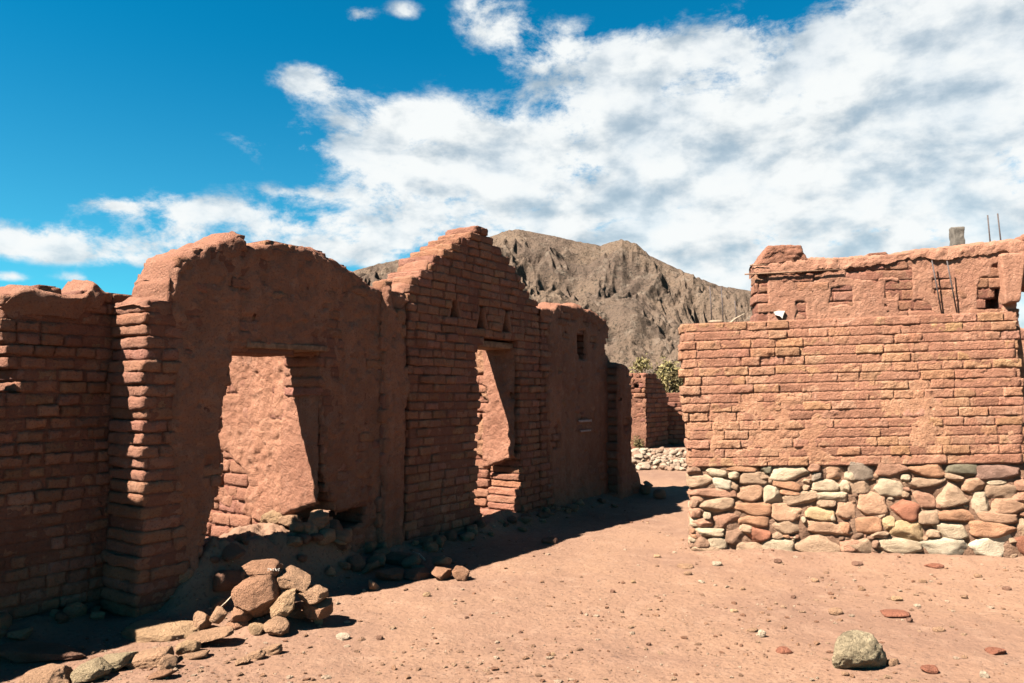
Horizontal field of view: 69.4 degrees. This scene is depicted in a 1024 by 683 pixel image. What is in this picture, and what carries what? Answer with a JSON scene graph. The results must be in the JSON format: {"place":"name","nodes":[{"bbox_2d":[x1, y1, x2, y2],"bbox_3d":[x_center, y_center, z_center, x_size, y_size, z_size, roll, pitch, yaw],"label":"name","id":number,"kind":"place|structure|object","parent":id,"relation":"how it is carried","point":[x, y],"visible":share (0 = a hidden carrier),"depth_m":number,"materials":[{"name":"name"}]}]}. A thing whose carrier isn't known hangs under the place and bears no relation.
{"place":"outdoors","nodes":[
{"label":"outdoors","id":0,"kind":"place"},
{"bbox_2d":[0,445,1023,682],"bbox_3d":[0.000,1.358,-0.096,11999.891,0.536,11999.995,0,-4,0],"label":"ground","id":1,"kind":"structure","parent":0,"point":[669,512],"depth_m":5.32,"materials":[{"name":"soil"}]},
{"bbox_2d":[0,612,11,629],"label":"fallen clod","id":2,"kind":"object","parent":1,"relation":"on","point":[5,620],"visible":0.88,"depth_m":4.76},
{"bbox_2d":[6,627,32,640],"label":"fallen clod","id":3,"kind":"object","parent":1,"relation":"on","point":[22,634],"visible":1,"depth_m":4.66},
{"bbox_2d":[0,641,85,662],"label":"long stone","id":4,"kind":"object","parent":1,"relation":"on","point":[25,651],"visible":0.98,"depth_m":4.40,"materials":[{"name":"stone"}]},
{"bbox_2d":[18,663,72,682],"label":"edge stone","id":5,"kind":"object","parent":1,"relation":"on","point":[53,673],"visible":0.96,"depth_m":4.02,"materials":[{"name":"stone"}]},
{"bbox_2d":[50,609,58,617],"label":"fallen clod","id":6,"kind":"object","parent":1,"relation":"on","point":[53,612],"visible":0.62,"depth_m":4.99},
{"bbox_2d":[54,611,69,622],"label":"fallen clod","id":7,"kind":"object","parent":1,"relation":"on","point":[61,616],"visible":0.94,"depth_m":4.95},
{"bbox_2d":[0,279,131,619],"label":"adobe wall","id":8,"kind":"structure","parent":1,"relation":"on","point":[56,354],"depth_m":5.14,"materials":[{"name":"brick"}]},
{"bbox_2d":[63,602,87,617],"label":"fallen clod","id":9,"kind":"object","parent":1,"relation":"on","point":[74,609],"visible":0.92,"depth_m":5.08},
{"bbox_2d":[70,657,112,682],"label":"edge stone","id":10,"kind":"object","parent":1,"relation":"on","point":[95,669],"visible":0.99,"depth_m":4.06,"materials":[{"name":"stone"}]},
{"bbox_2d":[90,610,105,619],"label":"fallen clod","id":11,"kind":"object","parent":1,"relation":"on","point":[96,614],"visible":0.95,"depth_m":5.09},
{"bbox_2d":[103,651,138,671],"bbox_3d":[-2.315,1.866,4.315,0.217,0.114,0.200,0,-4,0],"label":"edge stone","id":12,"kind":"object","parent":1,"relation":"on","point":[117,661],"visible":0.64,"depth_m":4.26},
{"bbox_2d":[125,646,173,668],"bbox_3d":[-2.131,1.864,4.359,0.252,0.119,0.180,0,-4,0],"label":"edge stone","id":13,"kind":"object","parent":1,"relation":"on","point":[146,658],"visible":0.76,"depth_m":4.28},
{"bbox_2d":[121,619,202,642],"bbox_3d":[-2.319,1.936,4.879,0.509,0.147,0.300,0,-4,0],"label":"flat slab","id":14,"kind":"object","parent":1,"relation":"on","point":[145,631],"depth_m":4.81,"materials":[{"name":"stone"}]},
{"bbox_2d":[147,669,176,679],"bbox_3d":[-1.942,1.847,4.105,0.145,0.054,0.100,0,-4,0],"label":"flat slab","id":15,"kind":"object","parent":1,"relation":"on","point":[161,674],"depth_m":4.08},
{"bbox_2d":[157,654,177,670],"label":"edge stone","id":16,"kind":"object","parent":1,"relation":"on","point":[168,661],"visible":0.87,"depth_m":4.22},
{"bbox_2d":[175,639,200,655],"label":"edge stone","id":17,"kind":"object","parent":1,"relation":"on","point":[187,646],"visible":0.8,"depth_m":4.47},
{"bbox_2d":[179,650,209,659],"bbox_3d":[-1.922,1.889,4.455,0.192,0.055,0.100,0,-4,0],"label":"flat slab","id":18,"kind":"object","parent":1,"relation":"on","point":[196,654],"depth_m":4.43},
{"bbox_2d":[193,611,211,630],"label":"pile stone","id":19,"kind":"object","parent":1,"relation":"on","point":[201,620],"visible":0.94,"depth_m":4.94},
{"bbox_2d":[186,626,233,643],"bbox_3d":[-1.926,1.874,4.703,0.307,0.092,0.200,0,-4,0],"label":"flat slab","id":20,"kind":"object","parent":1,"relation":"on","point":[208,635],"depth_m":4.66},
{"bbox_2d":[210,556,218,562],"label":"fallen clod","id":21,"kind":"object","parent":1,"relation":"on","point":[214,559],"visible":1,"depth_m":5.50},
{"bbox_2d":[209,606,227,623],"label":"pile stone","id":22,"kind":"object","parent":1,"relation":"on","point":[219,614],"visible":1,"depth_m":4.95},
{"bbox_2d":[210,597,227,608],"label":"fallen clod","id":23,"kind":"object","parent":1,"relation":"on","point":[215,602],"visible":0.8,"depth_m":5.32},
{"bbox_2d":[212,570,241,591],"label":"fallen clod","id":24,"kind":"object","parent":1,"relation":"on","point":[224,580],"visible":0.96,"depth_m":5.41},
{"bbox_2d":[221,542,244,561],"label":"fallen clod","id":25,"kind":"object","parent":1,"relation":"on","point":[231,551],"visible":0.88,"depth_m":5.59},
{"bbox_2d":[226,620,248,629],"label":"pile stone","id":26,"kind":"object","parent":1,"relation":"on","point":[236,625],"visible":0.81,"depth_m":4.96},
{"bbox_2d":[230,607,252,621],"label":"pile stone","id":27,"kind":"object","parent":26,"relation":"on","point":[239,615],"visible":0.72,"depth_m":4.96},
{"bbox_2d":[234,534,245,540],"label":"fallen clod","id":28,"kind":"object","parent":1,"relation":"on","point":[238,537],"visible":0.98,"depth_m":5.83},
{"bbox_2d":[235,656,250,665],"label":"earth clod","id":29,"kind":"object","parent":1,"relation":"on","point":[243,660],"visible":1,"depth_m":4.33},
{"bbox_2d":[240,569,245,579],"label":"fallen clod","id":30,"kind":"object","parent":1,"relation":"on","point":[243,574],"visible":0.53,"depth_m":5.58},
{"bbox_2d":[100,231,410,617],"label":"plastered wall","id":31,"kind":"structure","parent":1,"relation":"on","point":[189,321],"depth_m":5.83,"materials":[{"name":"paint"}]},
{"bbox_2d":[231,574,280,617],"bbox_3d":[-1.731,1.733,5.053,0.332,0.316,0.240,0,-4,0],"label":"pile stone","id":32,"kind":"object","parent":1,"relation":"on","point":[257,596],"visible":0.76,"depth_m":4.95,"materials":[{"name":"stone"}]},
{"bbox_2d":[241,559,283,577],"bbox_3d":[-1.715,1.576,5.115,0.292,0.132,0.237,0,-4,0],"label":"pile stone","id":33,"kind":"object","parent":32,"relation":"on","point":[272,567],"visible":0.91,"depth_m":5.05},
{"bbox_2d":[248,622,263,635],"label":"pile stone","id":34,"kind":"object","parent":1,"relation":"on","point":[255,629],"visible":0.98,"depth_m":4.86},
{"bbox_2d":[247,649,265,659],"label":"earth clod","id":35,"kind":"object","parent":1,"relation":"on","point":[259,654],"visible":0.85,"depth_m":4.42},
{"bbox_2d":[205,356,316,537],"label":"cross wall","id":36,"kind":"structure","parent":1,"relation":"on","point":[249,491],"depth_m":7.11,"materials":[{"name":"paint"}]},
{"bbox_2d":[260,510,281,524],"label":"sill stone","id":37,"kind":"object","parent":1,"relation":"on","point":[272,516],"visible":0.51,"depth_m":6.77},
{"bbox_2d":[263,643,282,655],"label":"rock","id":38,"kind":"object","parent":1,"relation":"on","point":[273,649],"visible":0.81,"depth_m":4.51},
{"bbox_2d":[263,616,289,635],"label":"pile stone","id":39,"kind":"object","parent":1,"relation":"on","point":[278,625],"visible":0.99,"depth_m":4.85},
{"bbox_2d":[270,588,295,617],"bbox_3d":[-1.533,1.766,4.971,0.174,0.211,0.150,0,-4,0],"label":"pile stone","id":40,"kind":"object","parent":39,"relation":"on","point":[283,605],"visible":0.92,"depth_m":4.92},
{"bbox_2d":[278,515,302,527],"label":"sill stone","id":41,"kind":"object","parent":1,"relation":"on","point":[287,520],"visible":0.84,"depth_m":6.59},
{"bbox_2d":[286,536,302,546],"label":"fallen clod","id":42,"kind":"object","parent":1,"relation":"on","point":[295,541],"visible":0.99,"depth_m":6.11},
{"bbox_2d":[289,522,303,532],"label":"fallen clod","id":43,"kind":"object","parent":1,"relation":"on","point":[298,527],"visible":1,"depth_m":6.24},
{"bbox_2d":[287,601,306,618],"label":"pile stone","id":44,"kind":"object","parent":1,"relation":"on","point":[297,612],"visible":0.33,"depth_m":5.11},
{"bbox_2d":[297,554,306,561],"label":"fallen clod","id":45,"kind":"object","parent":1,"relation":"on","point":[302,557],"visible":1,"depth_m":6.09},
{"bbox_2d":[295,533,311,543],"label":"fallen clod","id":46,"kind":"object","parent":1,"relation":"on","point":[307,538],"visible":0.77,"depth_m":6.16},
{"bbox_2d":[301,522,311,533],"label":"fallen clod","id":47,"kind":"object","parent":1,"relation":"on","point":[307,527],"visible":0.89,"depth_m":6.26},
{"bbox_2d":[307,524,317,534],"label":"fallen clod","id":48,"kind":"object","parent":1,"relation":"on","point":[314,528],"visible":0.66,"depth_m":6.28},
{"bbox_2d":[307,515,324,529],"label":"fallen clod","id":49,"kind":"object","parent":1,"relation":"on","point":[319,524],"visible":0.78,"depth_m":6.35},
{"bbox_2d":[310,533,322,540],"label":"fallen clod","id":50,"kind":"object","parent":1,"relation":"on","point":[317,536],"visible":0.79,"depth_m":6.23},
{"bbox_2d":[313,619,322,624],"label":"pile stone","id":51,"kind":"object","parent":1,"relation":"on","point":[319,621],"visible":0.63,"depth_m":5.08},
{"bbox_2d":[303,598,332,619],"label":"pile stone","id":52,"kind":"object","parent":51,"relation":"on","point":[322,609],"visible":0.84,"depth_m":5.04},
{"bbox_2d":[297,584,328,604],"bbox_3d":[-1.370,1.741,5.093,0.205,0.115,0.200,0,-4,0],"label":"pile stone","id":53,"kind":"object","parent":52,"relation":"on","point":[313,594],"visible":0.96,"depth_m":5.02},
{"bbox_2d":[276,565,310,592],"bbox_3d":[-1.501,1.655,5.119,0.230,0.189,0.200,0,-4,0],"label":"pile stone","id":54,"kind":"object","parent":53,"relation":"on","point":[292,577],"visible":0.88,"depth_m":5.06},
{"bbox_2d":[313,512,328,519],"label":"fallen clod","id":55,"kind":"object","parent":1,"relation":"on","point":[320,515],"visible":0.69,"depth_m":6.41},
{"bbox_2d":[317,527,335,544],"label":"fallen clod","id":56,"kind":"object","parent":1,"relation":"on","point":[329,534],"visible":0.88,"depth_m":6.31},
{"bbox_2d":[324,566,335,575],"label":"fallen clod","id":57,"kind":"object","parent":1,"relation":"on","point":[330,571],"visible":1,"depth_m":6.17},
{"bbox_2d":[336,632,349,640],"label":"white stone","id":58,"kind":"object","parent":1,"relation":"on","point":[344,636],"visible":1,"depth_m":4.77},
{"bbox_2d":[338,562,350,570],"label":"fallen clod","id":59,"kind":"object","parent":1,"relation":"on","point":[346,566],"visible":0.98,"depth_m":6.31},
{"bbox_2d":[347,554,365,571],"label":"fallen clod","id":60,"kind":"object","parent":1,"relation":"on","point":[357,562],"visible":0.89,"depth_m":6.42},
{"bbox_2d":[361,560,378,573],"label":"fallen clod","id":61,"kind":"object","parent":1,"relation":"on","point":[371,566],"visible":0.92,"depth_m":6.45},
{"bbox_2d":[364,541,377,553],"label":"fallen clod","id":62,"kind":"object","parent":1,"relation":"on","point":[370,546],"visible":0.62,"depth_m":6.91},
{"bbox_2d":[368,580,379,589],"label":"fallen clod","id":63,"kind":"object","parent":1,"relation":"on","point":[372,585],"visible":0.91,"depth_m":6.00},
{"bbox_2d":[367,553,385,568],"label":"fallen clod","id":64,"kind":"object","parent":1,"relation":"on","point":[381,558],"visible":0.76,"depth_m":6.63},
{"bbox_2d":[371,547,389,555],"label":"fallen clod","id":65,"kind":"object","parent":1,"relation":"on","point":[385,550],"visible":0.46,"depth_m":6.83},
{"bbox_2d":[375,567,404,580],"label":"shade stone","id":66,"kind":"object","parent":1,"relation":"on","point":[395,574],"visible":1,"depth_m":6.27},
{"bbox_2d":[385,551,411,565],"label":"shade stone","id":67,"kind":"object","parent":1,"relation":"on","point":[395,558],"visible":0.49,"depth_m":6.79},
{"bbox_2d":[401,553,421,568],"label":"fallen clod","id":68,"kind":"object","parent":1,"relation":"on","point":[409,561],"visible":0.87,"depth_m":6.70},
{"bbox_2d":[404,568,429,580],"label":"shade stone","id":69,"kind":"object","parent":1,"relation":"on","point":[414,574],"visible":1,"depth_m":6.31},
{"bbox_2d":[422,541,435,549],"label":"fallen clod","id":70,"kind":"object","parent":1,"relation":"on","point":[428,544],"visible":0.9,"depth_m":7.28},
{"bbox_2d":[423,543,437,551],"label":"fallen clod","id":71,"kind":"object","parent":1,"relation":"on","point":[434,548],"visible":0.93,"depth_m":7.26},
{"bbox_2d":[435,536,443,547],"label":"shade stone","id":72,"kind":"object","parent":1,"relation":"on","point":[439,540],"visible":0.84,"depth_m":7.41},
{"bbox_2d":[431,566,451,580],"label":"shade stone","id":73,"kind":"object","parent":1,"relation":"on","point":[440,573],"visible":0.99,"depth_m":6.27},
{"bbox_2d":[432,556,451,565],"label":"shade stone","id":74,"kind":"object","parent":1,"relation":"on","point":[440,560],"visible":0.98,"depth_m":6.56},
{"bbox_2d":[444,530,456,540],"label":"fallen clod","id":75,"kind":"object","parent":1,"relation":"on","point":[450,535],"visible":0.91,"depth_m":7.67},
{"bbox_2d":[380,226,540,540],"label":"brick gable wall","id":76,"kind":"structure","parent":1,"relation":"on","point":[467,295],"depth_m":8.29,"materials":[{"name":"brown brick"}]},
{"bbox_2d":[452,565,469,580],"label":"shade stone","id":77,"kind":"object","parent":1,"relation":"on","point":[460,573],"visible":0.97,"depth_m":6.24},
{"bbox_2d":[460,532,474,541],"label":"fallen clod","id":78,"kind":"object","parent":1,"relation":"on","point":[467,537],"visible":0.98,"depth_m":7.78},
{"bbox_2d":[466,524,477,531],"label":"fallen clod","id":79,"kind":"object","parent":1,"relation":"on","point":[469,528],"visible":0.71,"depth_m":8.04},
{"bbox_2d":[476,519,485,527],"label":"fallen clod","id":80,"kind":"object","parent":1,"relation":"on","point":[480,523],"visible":0.91,"depth_m":8.23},
{"bbox_2d":[472,350,491,515],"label":"cross wall","id":81,"kind":"structure","parent":1,"relation":"on","point":[483,481],"depth_m":9.47,"materials":[{"name":"brick"}]},
{"bbox_2d":[507,515,516,523],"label":"fallen clod","id":82,"kind":"object","parent":1,"relation":"on","point":[511,519],"visible":1,"depth_m":8.68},
{"bbox_2d":[518,516,532,523],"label":"fallen clod","id":83,"kind":"object","parent":1,"relation":"on","point":[525,519],"visible":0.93,"depth_m":8.78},
{"bbox_2d":[541,537,557,543],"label":"shade stone","id":84,"kind":"object","parent":1,"relation":"on","point":[550,540],"visible":1,"depth_m":7.80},
{"bbox_2d":[536,302,610,510],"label":"niche wall","id":85,"kind":"structure","parent":1,"relation":"on","point":[573,364],"depth_m":10.26,"materials":[{"name":"paint"}]},
{"bbox_2d":[606,362,640,498],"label":"end pier","id":86,"kind":"structure","parent":1,"relation":"on","point":[624,479],"depth_m":11.13,"materials":[{"name":"paint"}]},
{"bbox_2d":[629,373,646,448],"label":"ruined wall","id":87,"kind":"structure","parent":1,"relation":"on","point":[638,412],"depth_m":20.91,"materials":[{"name":"brick"}]},
{"bbox_2d":[631,435,644,448],"bbox_3d":[3.513,2.803,20.609,0.417,0.410,0.457,-3,-5,34],"label":"bush","id":88,"kind":"object","parent":1,"relation":"on","point":[638,444],"visible":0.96,"depth_m":20.57,"materials":[{"name":"green plant"}]},
{"bbox_2d":[640,485,649,493],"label":"shade stone","id":89,"kind":"object","parent":1,"relation":"on","point":[645,489],"visible":1,"depth_m":11.47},
{"bbox_2d":[634,373,668,447],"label":"ruined wall","id":90,"kind":"structure","parent":1,"relation":"on","point":[656,410],"depth_m":21.52,"materials":[{"name":"brick"}]},
{"bbox_2d":[629,354,680,392],"bbox_3d":[5.312,1.954,26.853,2.365,3.027,1.947,0,-4,0],"label":"shrub","id":91,"kind":"object","parent":1,"relation":"on","point":[644,365],"visible":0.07,"depth_m":26.45,"materials":[{"name":"green plant"}]},
{"bbox_2d":[653,488,665,498],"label":"shade stone","id":92,"kind":"object","parent":1,"relation":"on","point":[658,493],"visible":1,"depth_m":11.28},
{"bbox_2d":[654,367,682,392],"bbox_3d":[5.930,2.037,26.006,2.106,2.743,2.351,2,-5,-31],"label":"shrub","id":93,"kind":"object","parent":1,"relation":"on","point":[677,381],"visible":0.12,"depth_m":25.73,"materials":[{"name":"green plant"}]},
{"bbox_2d":[666,392,685,445],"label":"ruined wall","id":94,"kind":"structure","parent":1,"relation":"on","point":[676,430],"depth_m":22.49,"materials":[{"name":"brick"}]},
{"bbox_2d":[677,563,692,568],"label":"stone","id":95,"kind":"object","parent":1,"relation":"on","point":[685,565],"visible":1,"depth_m":6.74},
{"bbox_2d":[746,627,757,631],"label":"stone","id":96,"kind":"object","parent":1,"relation":"on","point":[752,629],"visible":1,"depth_m":4.97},
{"bbox_2d":[758,629,765,637],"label":"stone","id":97,"kind":"object","parent":1,"relation":"on","point":[761,633],"visible":1,"depth_m":4.86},
{"bbox_2d":[776,646,793,653],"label":"stone","id":98,"kind":"object","parent":1,"relation":"on","point":[783,650],"visible":1,"depth_m":4.56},
{"bbox_2d":[828,607,842,615],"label":"stone","id":99,"kind":"object","parent":1,"relation":"on","point":[836,611],"visible":1,"depth_m":5.37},
{"bbox_2d":[678,287,1023,557],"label":"stone footed wall","id":100,"kind":"structure","parent":1,"relation":"on","point":[903,434],"depth_m":7.20,"materials":[{"name":"brown brick"}]},
{"bbox_2d":[852,561,862,565],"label":"stone","id":101,"kind":"object","parent":1,"relation":"on","point":[856,563],"visible":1,"depth_m":6.75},
{"bbox_2d":[832,630,887,668],"bbox_3d":[2.058,1.846,4.386,0.398,0.275,0.278,0,-4,0],"label":"boulder","id":102,"kind":"object","parent":1,"relation":"on","point":[857,649],"visible":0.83,"depth_m":4.29,"materials":[{"name":"stone"}]},
{"bbox_2d":[745,213,1023,421],"bbox_3d":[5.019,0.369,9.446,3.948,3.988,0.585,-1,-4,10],"label":"adobe house","id":103,"kind":"structure","parent":1,"relation":"on","point":[794,282],"depth_m":9.40,"materials":[{"name":"brick"}]},
{"bbox_2d":[887,658,898,665],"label":"earth clod","id":104,"kind":"object","parent":1,"relation":"on","point":[893,662],"visible":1,"depth_m":4.36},
{"bbox_2d":[880,609,909,617],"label":"stone","id":105,"kind":"object","parent":1,"relation":"on","point":[893,613],"visible":0.99,"depth_m":5.29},
{"bbox_2d":[891,596,902,600],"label":"stone","id":106,"kind":"object","parent":1,"relation":"on","point":[896,598],"visible":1,"depth_m":5.67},
{"bbox_2d":[920,664,938,673],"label":"stone","id":107,"kind":"object","parent":1,"relation":"on","point":[930,669],"visible":1,"depth_m":4.25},
{"bbox_2d":[924,563,943,568],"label":"stone","id":108,"kind":"object","parent":1,"relation":"on","point":[935,565],"visible":1,"depth_m":6.62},
{"bbox_2d":[932,626,944,631],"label":"stone","id":109,"kind":"object","parent":1,"relation":"on","point":[938,629],"visible":1,"depth_m":4.96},
{"bbox_2d":[979,670,989,677],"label":"stone","id":110,"kind":"object","parent":1,"relation":"on","point":[983,674],"visible":1,"depth_m":4.18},
{"bbox_2d":[984,647,1006,654],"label":"stone","id":111,"kind":"object","parent":1,"relation":"on","point":[994,650],"visible":1,"depth_m":4.55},
{"bbox_2d":[0,0,1023,327],"label":"sky","id":112,"kind":"structure","parent":0,"point":[704,136],"materials":[{"name":"blue"}]},
{"bbox_2d":[353,229,752,373],"bbox_3d":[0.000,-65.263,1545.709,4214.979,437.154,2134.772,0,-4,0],"label":"mountain","id":113,"kind":"structure","parent":0,"point":[639,299],"depth_m":1457.08,"materials":[{"name":"stone"}]},
{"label":"rubble stone","id":114,"kind":"object","parent":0,"visible":0},
{"bbox_2d":[634,454,642,459],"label":"rubble stone","id":115,"kind":"object","parent":114,"relation":"on","point":[638,456],"visible":0.98,"depth_m":16.11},
{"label":"fallen clod","id":116,"kind":"object","parent":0,"visible":0},
{"bbox_2d":[336,542,349,549],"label":"fallen clod","id":117,"kind":"object","parent":116,"relation":"on","point":[340,547],"visible":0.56,"depth_m":6.41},
{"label":"fallen clod","id":118,"kind":"object","parent":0,"visible":0},
{"bbox_2d":[332,529,351,543],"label":"fallen clod","id":119,"kind":"object","parent":118,"relation":"on","point":[344,535],"visible":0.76,"depth_m":6.41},
{"bbox_2d":[329,519,342,529],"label":"fallen clod","id":120,"kind":"object","parent":119,"relation":"on","point":[335,524],"visible":0.52,"depth_m":6.51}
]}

